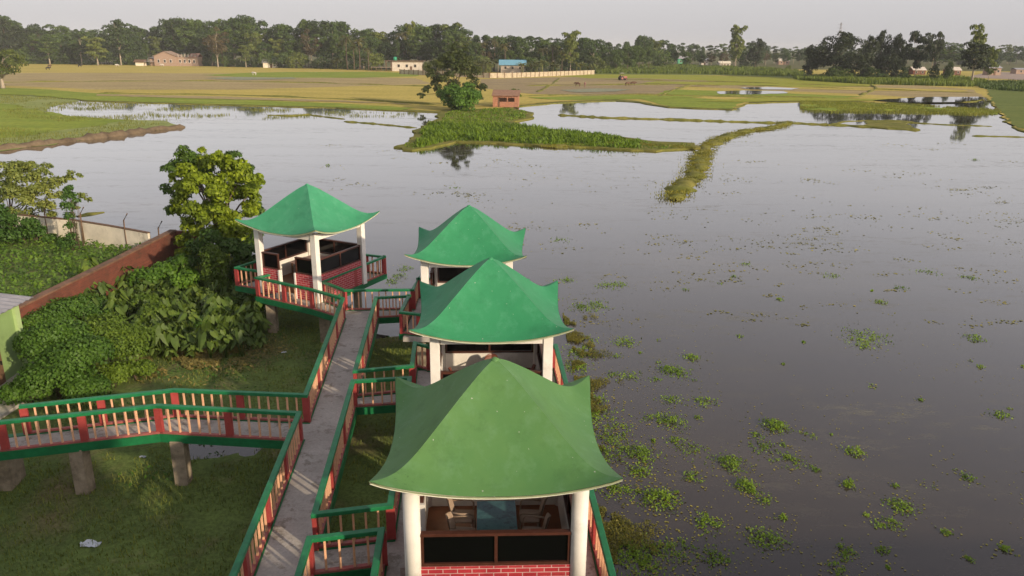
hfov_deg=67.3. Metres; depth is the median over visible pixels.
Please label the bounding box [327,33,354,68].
tree
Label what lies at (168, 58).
farmhouse
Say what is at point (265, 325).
elephant ear plant
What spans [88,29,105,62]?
tree
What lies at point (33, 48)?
tree
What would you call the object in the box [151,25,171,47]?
tree
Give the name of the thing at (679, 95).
field bund
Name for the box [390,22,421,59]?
tree
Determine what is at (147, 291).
elephant ear plant
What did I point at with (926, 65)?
land
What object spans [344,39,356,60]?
tree
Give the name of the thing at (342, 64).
bush
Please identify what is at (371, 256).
railing
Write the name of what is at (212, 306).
elephant ear plant
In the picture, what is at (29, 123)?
green paddy
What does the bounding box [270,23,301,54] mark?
tree
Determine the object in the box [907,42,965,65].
tree
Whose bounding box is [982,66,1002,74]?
roadside house
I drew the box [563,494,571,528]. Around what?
window frame
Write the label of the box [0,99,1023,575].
flood water
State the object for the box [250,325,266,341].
elephant ear plant
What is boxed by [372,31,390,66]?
tree
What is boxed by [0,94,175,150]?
flooded paddy
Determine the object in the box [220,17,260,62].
tree
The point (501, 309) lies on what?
pavilion
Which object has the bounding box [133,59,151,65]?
shed
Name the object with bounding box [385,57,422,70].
white house
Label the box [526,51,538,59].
tree
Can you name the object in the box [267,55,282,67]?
bush
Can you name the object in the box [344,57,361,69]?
bush
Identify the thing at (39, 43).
tree
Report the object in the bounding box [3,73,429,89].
stubble field
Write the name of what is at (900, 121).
thin bund
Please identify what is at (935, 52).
tree
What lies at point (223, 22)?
tree
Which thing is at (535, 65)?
banana clump
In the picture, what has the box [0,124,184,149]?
mud bund
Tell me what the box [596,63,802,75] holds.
crop rows
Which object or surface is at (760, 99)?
paddy strip
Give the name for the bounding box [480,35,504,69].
tree
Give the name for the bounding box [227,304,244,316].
elephant ear plant
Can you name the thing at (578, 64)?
banana clump
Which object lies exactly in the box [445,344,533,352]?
window frame
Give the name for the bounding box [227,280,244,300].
elephant ear plant
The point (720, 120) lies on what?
thin bund
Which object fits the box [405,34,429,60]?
tree
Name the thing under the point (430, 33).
tree
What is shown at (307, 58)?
tree
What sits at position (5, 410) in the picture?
concrete path
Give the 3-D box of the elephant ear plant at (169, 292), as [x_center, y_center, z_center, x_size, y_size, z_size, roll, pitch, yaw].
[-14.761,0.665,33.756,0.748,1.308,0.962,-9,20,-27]
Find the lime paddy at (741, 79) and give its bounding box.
[567,74,874,86]
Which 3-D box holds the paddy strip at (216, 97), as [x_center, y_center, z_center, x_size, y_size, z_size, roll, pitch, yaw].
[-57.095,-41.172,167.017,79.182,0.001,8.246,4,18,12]
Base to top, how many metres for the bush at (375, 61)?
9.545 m
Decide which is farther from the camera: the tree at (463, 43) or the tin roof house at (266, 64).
the tin roof house at (266, 64)
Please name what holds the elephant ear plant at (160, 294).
on the lot ground at (218, 521)
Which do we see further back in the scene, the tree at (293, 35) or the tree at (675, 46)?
the tree at (675, 46)
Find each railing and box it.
[0,403,303,575]
[19,260,345,434]
[294,527,387,575]
[311,376,615,575]
[322,255,419,309]
[352,294,429,396]
[366,254,386,273]
[399,294,420,335]
[426,344,567,384]
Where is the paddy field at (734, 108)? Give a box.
[69,49,1023,131]
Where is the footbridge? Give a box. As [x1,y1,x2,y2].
[0,417,311,494]
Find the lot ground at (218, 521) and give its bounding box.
[0,237,533,575]
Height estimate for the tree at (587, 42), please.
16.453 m
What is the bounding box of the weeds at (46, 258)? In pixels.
[0,232,140,296]
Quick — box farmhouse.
[148,51,202,65]
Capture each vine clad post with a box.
[55,184,84,249]
[198,243,229,296]
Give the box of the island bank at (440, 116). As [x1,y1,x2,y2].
[394,108,700,151]
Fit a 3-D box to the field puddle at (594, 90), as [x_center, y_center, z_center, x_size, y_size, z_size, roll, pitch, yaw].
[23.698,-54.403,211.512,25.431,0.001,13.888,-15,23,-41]
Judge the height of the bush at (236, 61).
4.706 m
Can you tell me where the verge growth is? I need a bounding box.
[977,79,1023,90]
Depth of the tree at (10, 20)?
425.62 m
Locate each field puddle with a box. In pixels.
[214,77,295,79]
[563,88,629,91]
[716,90,786,93]
[743,87,797,89]
[875,97,985,102]
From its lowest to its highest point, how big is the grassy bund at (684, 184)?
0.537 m
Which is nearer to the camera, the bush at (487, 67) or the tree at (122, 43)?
the bush at (487, 67)
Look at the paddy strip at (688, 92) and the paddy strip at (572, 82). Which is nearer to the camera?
the paddy strip at (688, 92)
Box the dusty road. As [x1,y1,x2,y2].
[970,72,1023,79]
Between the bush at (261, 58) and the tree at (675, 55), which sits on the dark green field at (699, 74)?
the tree at (675, 55)
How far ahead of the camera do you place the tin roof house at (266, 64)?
382.77 m
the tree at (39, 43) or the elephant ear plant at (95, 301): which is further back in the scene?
the tree at (39, 43)
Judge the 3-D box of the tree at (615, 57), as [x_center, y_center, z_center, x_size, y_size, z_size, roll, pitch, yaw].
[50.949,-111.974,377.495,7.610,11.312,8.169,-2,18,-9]
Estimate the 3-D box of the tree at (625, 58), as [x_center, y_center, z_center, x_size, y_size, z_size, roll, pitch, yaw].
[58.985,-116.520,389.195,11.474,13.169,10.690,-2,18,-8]
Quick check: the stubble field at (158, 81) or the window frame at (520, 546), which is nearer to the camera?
the window frame at (520, 546)
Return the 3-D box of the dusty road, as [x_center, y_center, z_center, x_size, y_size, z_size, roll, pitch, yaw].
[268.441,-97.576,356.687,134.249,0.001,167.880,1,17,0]
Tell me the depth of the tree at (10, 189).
45.24 m
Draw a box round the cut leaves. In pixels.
[94,332,315,385]
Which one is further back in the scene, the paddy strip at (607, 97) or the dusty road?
the dusty road
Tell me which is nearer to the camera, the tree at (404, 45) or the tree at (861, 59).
the tree at (861, 59)
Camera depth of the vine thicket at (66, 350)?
25.52 m
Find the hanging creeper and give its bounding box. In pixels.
[183,228,255,282]
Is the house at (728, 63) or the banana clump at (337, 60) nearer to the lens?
the banana clump at (337, 60)
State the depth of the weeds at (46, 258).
39.13 m
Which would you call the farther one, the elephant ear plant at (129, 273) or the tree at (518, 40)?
the tree at (518, 40)
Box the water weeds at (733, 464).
[325,158,1023,575]
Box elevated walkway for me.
[235,272,598,575]
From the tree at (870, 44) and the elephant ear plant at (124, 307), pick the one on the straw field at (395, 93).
the tree at (870, 44)
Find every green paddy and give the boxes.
[0,88,410,109]
[0,103,127,137]
[210,72,418,77]
[643,97,743,108]
[800,102,997,113]
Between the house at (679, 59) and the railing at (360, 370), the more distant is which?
the house at (679, 59)
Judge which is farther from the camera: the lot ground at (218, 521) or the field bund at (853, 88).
the field bund at (853, 88)
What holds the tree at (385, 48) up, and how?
on the straw field at (395, 93)
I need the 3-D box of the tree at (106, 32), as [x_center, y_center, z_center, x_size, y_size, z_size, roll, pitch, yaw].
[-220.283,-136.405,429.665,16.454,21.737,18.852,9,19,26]
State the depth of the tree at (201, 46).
400.89 m
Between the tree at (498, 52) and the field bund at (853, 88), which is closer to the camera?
the field bund at (853, 88)
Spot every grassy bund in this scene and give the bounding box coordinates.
[556,142,696,148]
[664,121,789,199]
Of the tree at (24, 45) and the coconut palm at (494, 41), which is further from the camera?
the tree at (24, 45)
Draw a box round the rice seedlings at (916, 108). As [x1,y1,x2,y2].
[800,100,1000,114]
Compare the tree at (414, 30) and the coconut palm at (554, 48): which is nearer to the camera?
the coconut palm at (554, 48)
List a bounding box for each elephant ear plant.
[81,257,98,272]
[83,286,98,293]
[83,294,103,316]
[91,285,106,297]
[97,281,116,296]
[102,298,124,315]
[107,287,128,320]
[113,279,133,288]
[119,266,134,294]
[119,300,137,321]
[124,285,143,313]
[124,305,134,319]
[126,311,147,320]
[127,295,137,313]
[133,278,155,294]
[134,317,160,351]
[136,298,149,311]
[138,303,150,319]
[141,311,164,326]
[143,284,156,291]
[145,286,163,297]
[145,298,167,323]
[145,345,162,358]
[147,325,174,358]
[147,330,171,352]
[151,319,173,335]
[152,288,166,296]
[153,280,172,290]
[155,301,185,327]
[158,294,170,308]
[158,347,177,360]
[159,319,177,328]
[159,327,185,356]
[160,273,173,288]
[162,292,190,308]
[167,288,180,297]
[171,315,186,327]
[172,284,186,295]
[172,295,189,308]
[172,324,190,343]
[175,311,201,332]
[176,303,195,323]
[177,341,199,358]
[178,326,196,347]
[179,333,195,351]
[180,294,195,310]
[180,296,203,314]
[182,343,203,358]
[184,283,201,301]
[194,289,212,304]
[194,320,221,359]
[200,293,228,313]
[201,301,225,314]
[201,311,218,324]
[202,338,215,351]
[203,284,216,294]
[210,328,226,352]
[211,307,230,328]
[212,333,234,357]
[213,279,234,295]
[214,324,224,341]
[216,311,236,323]
[220,286,233,296]
[222,327,246,350]
[223,322,228,333]
[226,328,256,356]
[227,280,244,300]
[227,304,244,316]
[228,325,245,345]
[229,316,241,328]
[230,305,246,322]
[234,318,252,335]
[235,301,262,323]
[240,323,255,340]
[241,295,254,303]
[242,335,254,349]
[243,310,272,341]
[244,294,265,312]
[245,301,265,324]
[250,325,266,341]
[251,337,268,349]
[260,321,270,332]
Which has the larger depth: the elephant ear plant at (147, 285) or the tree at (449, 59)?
the tree at (449, 59)
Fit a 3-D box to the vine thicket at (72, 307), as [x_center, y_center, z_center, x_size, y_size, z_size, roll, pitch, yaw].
[-18.151,1.233,31.358,4.380,1.651,2.402,-15,24,-41]
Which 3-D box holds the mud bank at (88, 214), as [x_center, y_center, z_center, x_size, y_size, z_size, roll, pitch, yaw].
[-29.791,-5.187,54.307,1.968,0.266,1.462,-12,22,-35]
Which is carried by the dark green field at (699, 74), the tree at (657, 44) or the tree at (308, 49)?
the tree at (657, 44)
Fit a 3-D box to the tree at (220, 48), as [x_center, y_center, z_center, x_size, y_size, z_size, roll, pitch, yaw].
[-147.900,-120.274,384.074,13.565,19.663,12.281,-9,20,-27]
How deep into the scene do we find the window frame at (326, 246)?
33.93 m
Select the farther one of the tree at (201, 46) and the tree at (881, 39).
the tree at (201, 46)
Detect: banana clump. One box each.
[329,57,345,68]
[480,59,496,72]
[526,61,542,71]
[533,59,548,71]
[545,62,561,71]
[571,61,586,70]
[583,64,597,68]
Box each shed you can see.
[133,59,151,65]
[908,67,926,74]
[942,67,961,74]
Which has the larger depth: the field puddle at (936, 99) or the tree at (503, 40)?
the tree at (503, 40)
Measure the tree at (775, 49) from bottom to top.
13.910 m
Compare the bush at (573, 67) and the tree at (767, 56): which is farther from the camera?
the tree at (767, 56)
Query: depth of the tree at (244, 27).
396.75 m
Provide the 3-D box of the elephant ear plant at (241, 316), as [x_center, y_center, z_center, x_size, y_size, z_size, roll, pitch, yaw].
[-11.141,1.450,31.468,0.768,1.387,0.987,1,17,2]
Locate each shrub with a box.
[0,203,57,243]
[124,254,199,288]
[128,293,185,323]
[161,253,205,286]
[188,306,238,328]
[220,293,254,311]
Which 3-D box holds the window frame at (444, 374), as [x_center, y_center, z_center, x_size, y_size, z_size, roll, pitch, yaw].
[-0.545,2.523,20.474,2.680,0.675,0.110,0,17,-3]
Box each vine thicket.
[0,318,117,405]
[21,293,119,330]
[81,311,157,386]
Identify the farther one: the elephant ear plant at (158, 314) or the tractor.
the tractor
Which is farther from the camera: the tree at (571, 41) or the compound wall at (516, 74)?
the tree at (571, 41)
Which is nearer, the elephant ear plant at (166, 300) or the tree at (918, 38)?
the elephant ear plant at (166, 300)
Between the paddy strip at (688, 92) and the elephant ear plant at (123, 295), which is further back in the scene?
the paddy strip at (688, 92)
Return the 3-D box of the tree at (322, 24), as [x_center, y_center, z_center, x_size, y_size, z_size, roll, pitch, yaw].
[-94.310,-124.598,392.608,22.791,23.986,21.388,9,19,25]
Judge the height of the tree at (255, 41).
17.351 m
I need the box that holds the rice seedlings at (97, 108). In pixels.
[0,93,412,144]
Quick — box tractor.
[618,75,626,79]
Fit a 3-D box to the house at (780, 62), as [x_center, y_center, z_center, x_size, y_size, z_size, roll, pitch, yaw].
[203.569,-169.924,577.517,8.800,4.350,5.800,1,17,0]
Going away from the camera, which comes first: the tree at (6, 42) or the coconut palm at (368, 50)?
the coconut palm at (368, 50)
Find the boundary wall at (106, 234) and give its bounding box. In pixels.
[11,203,161,248]
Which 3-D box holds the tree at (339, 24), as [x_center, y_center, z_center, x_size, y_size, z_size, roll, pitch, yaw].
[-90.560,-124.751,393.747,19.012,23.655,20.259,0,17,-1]
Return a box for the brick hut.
[492,90,520,106]
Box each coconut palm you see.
[338,35,352,69]
[347,46,359,69]
[350,37,365,69]
[363,48,372,69]
[393,31,408,59]
[476,41,487,70]
[487,38,500,70]
[498,42,511,59]
[546,44,557,61]
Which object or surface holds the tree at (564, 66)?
on the straw field at (395, 93)
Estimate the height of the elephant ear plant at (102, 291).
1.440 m
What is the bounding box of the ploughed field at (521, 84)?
[480,77,719,95]
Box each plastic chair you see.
[445,512,475,530]
[446,498,474,526]
[485,353,497,359]
[518,497,547,528]
[522,513,550,528]
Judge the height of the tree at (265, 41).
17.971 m
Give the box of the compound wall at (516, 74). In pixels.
[399,69,594,77]
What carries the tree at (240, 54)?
on the straw field at (395, 93)
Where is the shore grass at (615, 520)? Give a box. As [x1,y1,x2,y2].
[562,312,666,572]
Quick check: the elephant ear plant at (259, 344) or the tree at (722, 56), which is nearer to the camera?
the elephant ear plant at (259, 344)
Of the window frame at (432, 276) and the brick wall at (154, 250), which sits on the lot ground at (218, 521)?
the brick wall at (154, 250)
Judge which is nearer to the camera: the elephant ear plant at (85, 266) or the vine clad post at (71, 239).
the elephant ear plant at (85, 266)
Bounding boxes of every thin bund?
[269,113,343,118]
[344,121,415,127]
[559,114,802,123]
[800,123,919,129]
[828,120,982,125]
[973,135,1020,136]
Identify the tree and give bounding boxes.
[0,15,25,44]
[0,15,28,57]
[0,49,28,87]
[0,159,92,216]
[3,27,27,62]
[18,26,42,47]
[18,34,37,56]
[26,23,47,54]
[29,34,65,63]
[30,34,46,51]
[35,35,60,55]
[41,24,58,42]
[44,25,71,35]
[53,34,68,60]
[59,29,72,44]
[61,31,92,64]
[75,37,86,58]
[80,28,96,37]
[80,36,108,64]
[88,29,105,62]
[99,23,128,56]
[99,29,110,41]
[99,42,111,63]
[105,18,132,64]
[105,35,123,57]
[115,23,138,39]
[123,27,149,39]
[127,35,147,57]
[135,28,150,55]
[140,39,152,63]
[147,36,164,54]
[148,26,159,52]
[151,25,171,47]
[157,16,187,54]
[158,33,170,49]
[158,145,265,256]
[166,28,186,51]
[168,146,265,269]
[172,25,197,51]
[178,18,205,53]
[183,26,199,54]
[188,20,208,32]
[193,30,223,65]
[195,20,226,64]
[202,27,229,66]
[204,28,237,65]
[209,20,227,44]
[211,53,222,62]
[214,19,233,59]
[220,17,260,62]
[223,14,262,65]
[223,33,244,63]
[231,24,262,65]
[234,18,267,64]
[237,45,253,66]
[243,32,264,58]
[254,22,268,52]
[256,42,275,57]
[261,32,275,44]
[264,26,289,55]
[268,38,284,56]
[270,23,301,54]
[283,35,296,56]
[290,31,303,50]
[293,39,303,64]
[294,24,322,66]
[295,19,313,66]
[300,29,321,67]
[301,53,309,67]
[305,19,344,67]
[307,34,327,62]
[318,20,349,55]
[323,26,341,56]
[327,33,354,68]
[338,25,354,62]
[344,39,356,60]
[350,28,368,67]
[353,52,369,69]
[355,40,373,68]
[357,28,378,58]
[364,37,382,63]
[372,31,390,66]
[376,42,392,65]
[385,32,396,64]
[388,32,408,57]
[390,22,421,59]
[391,39,402,59]
[399,38,409,59]
[404,20,414,59]
[404,25,433,60]
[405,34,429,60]
[411,26,442,62]
[417,41,487,99]
[422,40,438,59]
[425,24,441,40]
[430,38,446,70]
[438,24,455,69]
[441,30,466,54]
[442,24,472,51]
[443,22,462,51]
[457,36,472,55]
[465,42,485,59]
[473,35,480,49]
[479,46,492,59]
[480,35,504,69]
[481,34,492,63]
[488,36,514,63]
[492,47,505,71]
[500,35,522,59]
[502,50,517,59]
[510,36,535,59]
[515,43,529,59]
[526,36,540,70]
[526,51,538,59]
[533,38,552,65]
[536,44,550,60]
[538,56,546,68]
[543,37,560,69]
[547,46,560,64]
[551,39,569,70]
[559,61,567,69]
[560,30,580,70]
[576,37,603,62]
[578,51,589,67]
[582,45,601,59]
[593,40,610,60]
[600,42,616,62]
[607,48,623,67]
[618,44,639,67]
[622,41,635,57]
[633,45,648,66]
[635,35,653,52]
[642,46,657,66]
[650,39,663,57]
[651,48,674,66]
[658,39,673,63]
[667,44,681,63]
[669,49,678,61]
[679,43,684,55]
[680,51,692,64]
[685,44,700,63]
[696,52,706,64]
[705,45,720,64]
[707,54,716,61]
[717,43,728,58]
[719,51,729,60]
[728,24,747,64]
[736,47,753,65]
[741,42,751,55]
[746,38,766,66]
[762,45,772,63]
[763,53,770,64]
[772,46,779,58]
[772,53,779,64]
[779,48,791,58]
[781,51,790,63]
[791,46,799,63]
[795,49,803,61]
[800,47,807,62]
[802,44,823,75]
[810,31,861,74]
[842,48,871,75]
[855,35,880,75]
[873,51,903,76]
[874,29,892,75]
[887,33,913,76]
[906,30,934,75]
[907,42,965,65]
[929,31,944,67]
[955,43,964,53]
[960,42,990,79]
[966,23,987,78]
[984,48,1001,79]
[994,48,1009,64]
[1004,44,1013,63]
[1004,51,1017,64]
[1013,45,1023,62]
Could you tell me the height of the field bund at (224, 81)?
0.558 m
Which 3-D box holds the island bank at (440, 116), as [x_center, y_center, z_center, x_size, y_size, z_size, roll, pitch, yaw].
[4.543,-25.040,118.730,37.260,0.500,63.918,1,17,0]
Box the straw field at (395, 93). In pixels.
[5,64,1023,129]
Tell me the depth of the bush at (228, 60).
391.48 m
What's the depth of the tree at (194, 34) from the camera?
414.09 m
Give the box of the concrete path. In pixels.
[0,363,34,419]
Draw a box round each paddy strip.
[96,94,403,103]
[473,99,570,106]
[527,81,638,83]
[530,95,703,99]
[646,81,845,86]
[659,89,863,97]
[707,97,882,101]
[763,86,967,91]
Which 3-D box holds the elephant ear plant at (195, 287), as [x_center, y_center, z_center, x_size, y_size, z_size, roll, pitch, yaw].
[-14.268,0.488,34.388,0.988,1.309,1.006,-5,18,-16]
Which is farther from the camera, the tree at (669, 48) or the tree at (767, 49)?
the tree at (767, 49)
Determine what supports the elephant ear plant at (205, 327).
on the lot ground at (218, 521)
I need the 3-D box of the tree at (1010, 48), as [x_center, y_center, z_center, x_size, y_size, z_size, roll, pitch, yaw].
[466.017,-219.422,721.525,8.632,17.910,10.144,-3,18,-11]
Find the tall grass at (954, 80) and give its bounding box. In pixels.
[793,73,990,86]
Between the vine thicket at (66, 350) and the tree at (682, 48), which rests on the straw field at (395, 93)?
the tree at (682, 48)
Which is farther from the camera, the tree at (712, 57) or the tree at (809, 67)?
the tree at (712, 57)
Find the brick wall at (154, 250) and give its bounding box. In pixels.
[19,229,199,328]
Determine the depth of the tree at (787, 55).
557.13 m
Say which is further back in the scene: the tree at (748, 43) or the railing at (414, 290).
the tree at (748, 43)
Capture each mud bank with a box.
[77,212,104,216]
[865,120,913,128]
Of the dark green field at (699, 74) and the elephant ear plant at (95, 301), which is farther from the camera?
the dark green field at (699, 74)
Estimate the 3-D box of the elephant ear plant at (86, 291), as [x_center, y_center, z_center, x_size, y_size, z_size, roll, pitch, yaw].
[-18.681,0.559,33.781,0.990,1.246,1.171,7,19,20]
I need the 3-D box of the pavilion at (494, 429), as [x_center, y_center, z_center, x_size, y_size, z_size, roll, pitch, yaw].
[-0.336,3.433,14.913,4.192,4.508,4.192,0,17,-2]
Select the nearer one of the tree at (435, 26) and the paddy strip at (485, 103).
the paddy strip at (485, 103)
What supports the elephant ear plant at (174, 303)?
on the lot ground at (218, 521)
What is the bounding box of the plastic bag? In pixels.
[80,539,101,546]
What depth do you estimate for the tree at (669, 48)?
500.88 m
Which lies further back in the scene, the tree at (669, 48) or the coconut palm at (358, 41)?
the tree at (669, 48)
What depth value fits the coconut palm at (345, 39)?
359.28 m
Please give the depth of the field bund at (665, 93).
224.04 m
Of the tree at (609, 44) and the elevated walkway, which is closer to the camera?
the elevated walkway
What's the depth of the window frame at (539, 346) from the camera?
22.47 m
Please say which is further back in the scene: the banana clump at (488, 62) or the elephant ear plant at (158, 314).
the banana clump at (488, 62)
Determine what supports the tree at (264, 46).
on the straw field at (395, 93)
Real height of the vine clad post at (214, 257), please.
2.831 m
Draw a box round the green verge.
[985,88,1023,128]
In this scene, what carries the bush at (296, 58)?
on the straw field at (395, 93)
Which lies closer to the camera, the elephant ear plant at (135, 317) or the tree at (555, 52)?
the elephant ear plant at (135, 317)
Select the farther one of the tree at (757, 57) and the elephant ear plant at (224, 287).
the tree at (757, 57)
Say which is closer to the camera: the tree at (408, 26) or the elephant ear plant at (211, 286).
the elephant ear plant at (211, 286)
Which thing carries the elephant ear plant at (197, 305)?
on the lot ground at (218, 521)
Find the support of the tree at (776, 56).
on the straw field at (395, 93)
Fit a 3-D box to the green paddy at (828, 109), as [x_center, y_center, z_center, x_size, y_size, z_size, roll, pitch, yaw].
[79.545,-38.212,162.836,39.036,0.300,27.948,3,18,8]
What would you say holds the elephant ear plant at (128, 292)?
on the lot ground at (218, 521)
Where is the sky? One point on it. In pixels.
(787, 24)
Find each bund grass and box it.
[539,141,695,148]
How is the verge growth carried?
on the straw field at (395, 93)
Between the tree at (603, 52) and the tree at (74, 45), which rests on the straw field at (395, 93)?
the tree at (74, 45)
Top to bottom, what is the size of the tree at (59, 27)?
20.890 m
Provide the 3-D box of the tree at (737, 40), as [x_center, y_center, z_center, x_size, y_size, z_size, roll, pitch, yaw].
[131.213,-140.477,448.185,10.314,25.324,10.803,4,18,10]
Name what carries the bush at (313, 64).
on the straw field at (395, 93)
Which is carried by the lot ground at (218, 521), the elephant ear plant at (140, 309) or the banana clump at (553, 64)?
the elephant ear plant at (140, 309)
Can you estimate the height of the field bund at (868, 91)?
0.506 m
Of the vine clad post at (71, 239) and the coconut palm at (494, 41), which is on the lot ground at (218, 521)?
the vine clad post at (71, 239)
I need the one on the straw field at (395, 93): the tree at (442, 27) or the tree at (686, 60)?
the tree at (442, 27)
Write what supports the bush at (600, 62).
on the straw field at (395, 93)
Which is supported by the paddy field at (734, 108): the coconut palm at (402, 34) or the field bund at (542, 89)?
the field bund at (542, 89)
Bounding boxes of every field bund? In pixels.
[4,80,431,86]
[102,92,434,104]
[527,84,748,85]
[527,94,858,98]
[536,78,559,91]
[607,79,870,86]
[659,84,690,95]
[756,85,972,92]
[859,84,877,94]
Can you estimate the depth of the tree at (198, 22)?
418.95 m
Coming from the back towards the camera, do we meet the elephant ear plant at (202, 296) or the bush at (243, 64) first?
the bush at (243, 64)
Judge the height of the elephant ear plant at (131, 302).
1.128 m
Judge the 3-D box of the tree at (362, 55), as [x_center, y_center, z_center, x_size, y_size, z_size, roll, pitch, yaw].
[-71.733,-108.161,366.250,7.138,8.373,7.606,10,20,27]
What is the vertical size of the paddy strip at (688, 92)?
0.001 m
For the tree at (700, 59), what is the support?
on the dark green field at (699, 74)
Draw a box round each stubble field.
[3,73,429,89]
[692,85,984,97]
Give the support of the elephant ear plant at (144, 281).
on the lot ground at (218, 521)
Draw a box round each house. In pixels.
[0,293,33,384]
[261,59,278,67]
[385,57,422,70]
[499,60,525,72]
[677,56,688,63]
[717,61,730,65]
[776,59,789,64]
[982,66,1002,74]
[1010,68,1023,73]
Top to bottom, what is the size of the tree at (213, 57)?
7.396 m
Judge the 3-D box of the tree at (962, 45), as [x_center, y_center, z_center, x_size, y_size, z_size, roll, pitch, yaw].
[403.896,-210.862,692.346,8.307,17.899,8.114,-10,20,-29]
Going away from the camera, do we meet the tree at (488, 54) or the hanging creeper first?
the hanging creeper
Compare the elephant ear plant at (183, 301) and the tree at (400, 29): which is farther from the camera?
the tree at (400, 29)
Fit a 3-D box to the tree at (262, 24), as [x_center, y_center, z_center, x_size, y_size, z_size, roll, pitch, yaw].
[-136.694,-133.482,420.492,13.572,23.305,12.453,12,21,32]
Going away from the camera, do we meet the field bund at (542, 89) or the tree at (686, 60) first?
the field bund at (542, 89)
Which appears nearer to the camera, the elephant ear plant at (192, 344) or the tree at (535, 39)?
the elephant ear plant at (192, 344)
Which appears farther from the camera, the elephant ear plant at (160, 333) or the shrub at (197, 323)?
the shrub at (197, 323)
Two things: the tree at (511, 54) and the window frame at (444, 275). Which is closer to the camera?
the window frame at (444, 275)
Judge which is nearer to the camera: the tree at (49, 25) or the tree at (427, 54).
the tree at (427, 54)
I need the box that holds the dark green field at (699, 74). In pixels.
[595,68,804,77]
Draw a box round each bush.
[10,46,34,62]
[22,49,38,63]
[31,51,48,63]
[45,47,73,63]
[55,48,80,63]
[73,50,103,64]
[106,48,130,64]
[122,52,135,64]
[131,49,148,64]
[202,57,211,65]
[220,55,233,66]
[231,58,240,66]
[238,58,250,66]
[249,57,261,67]
[255,50,271,67]
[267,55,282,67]
[277,51,296,67]
[284,52,306,67]
[309,61,318,67]
[313,51,333,68]
[331,61,340,68]
[338,60,346,68]
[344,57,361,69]
[360,53,383,69]
[436,81,481,110]
[475,55,494,72]
[523,56,539,71]
[547,65,557,71]
[561,56,582,70]
[581,63,592,70]
[587,55,606,72]
[823,66,854,76]
[861,67,888,77]
[897,66,910,77]
[926,63,939,78]
[940,61,953,78]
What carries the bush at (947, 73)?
on the straw field at (395, 93)
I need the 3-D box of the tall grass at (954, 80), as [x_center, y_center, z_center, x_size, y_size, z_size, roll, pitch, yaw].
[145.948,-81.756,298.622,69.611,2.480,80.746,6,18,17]
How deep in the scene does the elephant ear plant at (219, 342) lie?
29.38 m
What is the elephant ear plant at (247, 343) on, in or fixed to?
on the lot ground at (218, 521)
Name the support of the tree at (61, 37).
on the straw field at (395, 93)
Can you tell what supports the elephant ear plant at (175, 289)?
on the lot ground at (218, 521)
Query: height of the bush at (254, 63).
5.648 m
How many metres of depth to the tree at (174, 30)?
414.56 m
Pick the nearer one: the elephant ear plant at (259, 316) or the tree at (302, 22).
the elephant ear plant at (259, 316)
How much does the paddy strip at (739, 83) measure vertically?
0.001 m
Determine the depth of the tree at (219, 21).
423.17 m
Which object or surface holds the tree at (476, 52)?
on the straw field at (395, 93)
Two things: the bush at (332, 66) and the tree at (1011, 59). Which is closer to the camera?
the bush at (332, 66)
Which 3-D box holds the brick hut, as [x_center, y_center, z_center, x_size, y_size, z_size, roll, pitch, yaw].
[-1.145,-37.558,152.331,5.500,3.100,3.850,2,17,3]
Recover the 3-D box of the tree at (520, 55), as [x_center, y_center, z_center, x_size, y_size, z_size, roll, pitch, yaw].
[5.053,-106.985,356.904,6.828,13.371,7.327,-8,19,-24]
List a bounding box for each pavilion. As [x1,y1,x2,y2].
[235,184,379,303]
[369,357,623,575]
[404,205,526,336]
[409,257,573,383]
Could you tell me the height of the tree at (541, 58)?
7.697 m
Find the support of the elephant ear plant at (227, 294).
on the lot ground at (218, 521)
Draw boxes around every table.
[290,255,324,279]
[477,501,517,529]
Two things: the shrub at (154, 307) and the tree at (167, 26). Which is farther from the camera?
the tree at (167, 26)
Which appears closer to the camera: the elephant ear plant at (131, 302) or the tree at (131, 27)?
the elephant ear plant at (131, 302)
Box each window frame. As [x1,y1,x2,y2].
[261,251,279,269]
[264,239,306,260]
[294,257,311,275]
[310,238,356,253]
[320,245,360,274]
[420,529,571,566]
[430,268,434,285]
[437,268,467,282]
[440,344,441,365]
[441,370,541,378]
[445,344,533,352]
[537,344,542,369]
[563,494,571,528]
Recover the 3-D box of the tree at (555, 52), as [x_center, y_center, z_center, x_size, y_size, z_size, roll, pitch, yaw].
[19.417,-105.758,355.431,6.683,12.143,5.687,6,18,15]
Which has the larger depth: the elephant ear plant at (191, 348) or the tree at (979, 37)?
the tree at (979, 37)
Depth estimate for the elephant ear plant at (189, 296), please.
33.72 m
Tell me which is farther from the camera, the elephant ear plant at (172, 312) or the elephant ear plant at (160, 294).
the elephant ear plant at (160, 294)
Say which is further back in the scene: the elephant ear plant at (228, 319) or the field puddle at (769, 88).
the field puddle at (769, 88)
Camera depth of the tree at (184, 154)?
40.67 m
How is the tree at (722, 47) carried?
on the straw field at (395, 93)
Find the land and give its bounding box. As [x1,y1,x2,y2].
[17,48,1023,73]
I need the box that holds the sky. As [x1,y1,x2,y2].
[0,0,1023,52]
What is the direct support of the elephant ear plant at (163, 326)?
on the lot ground at (218, 521)

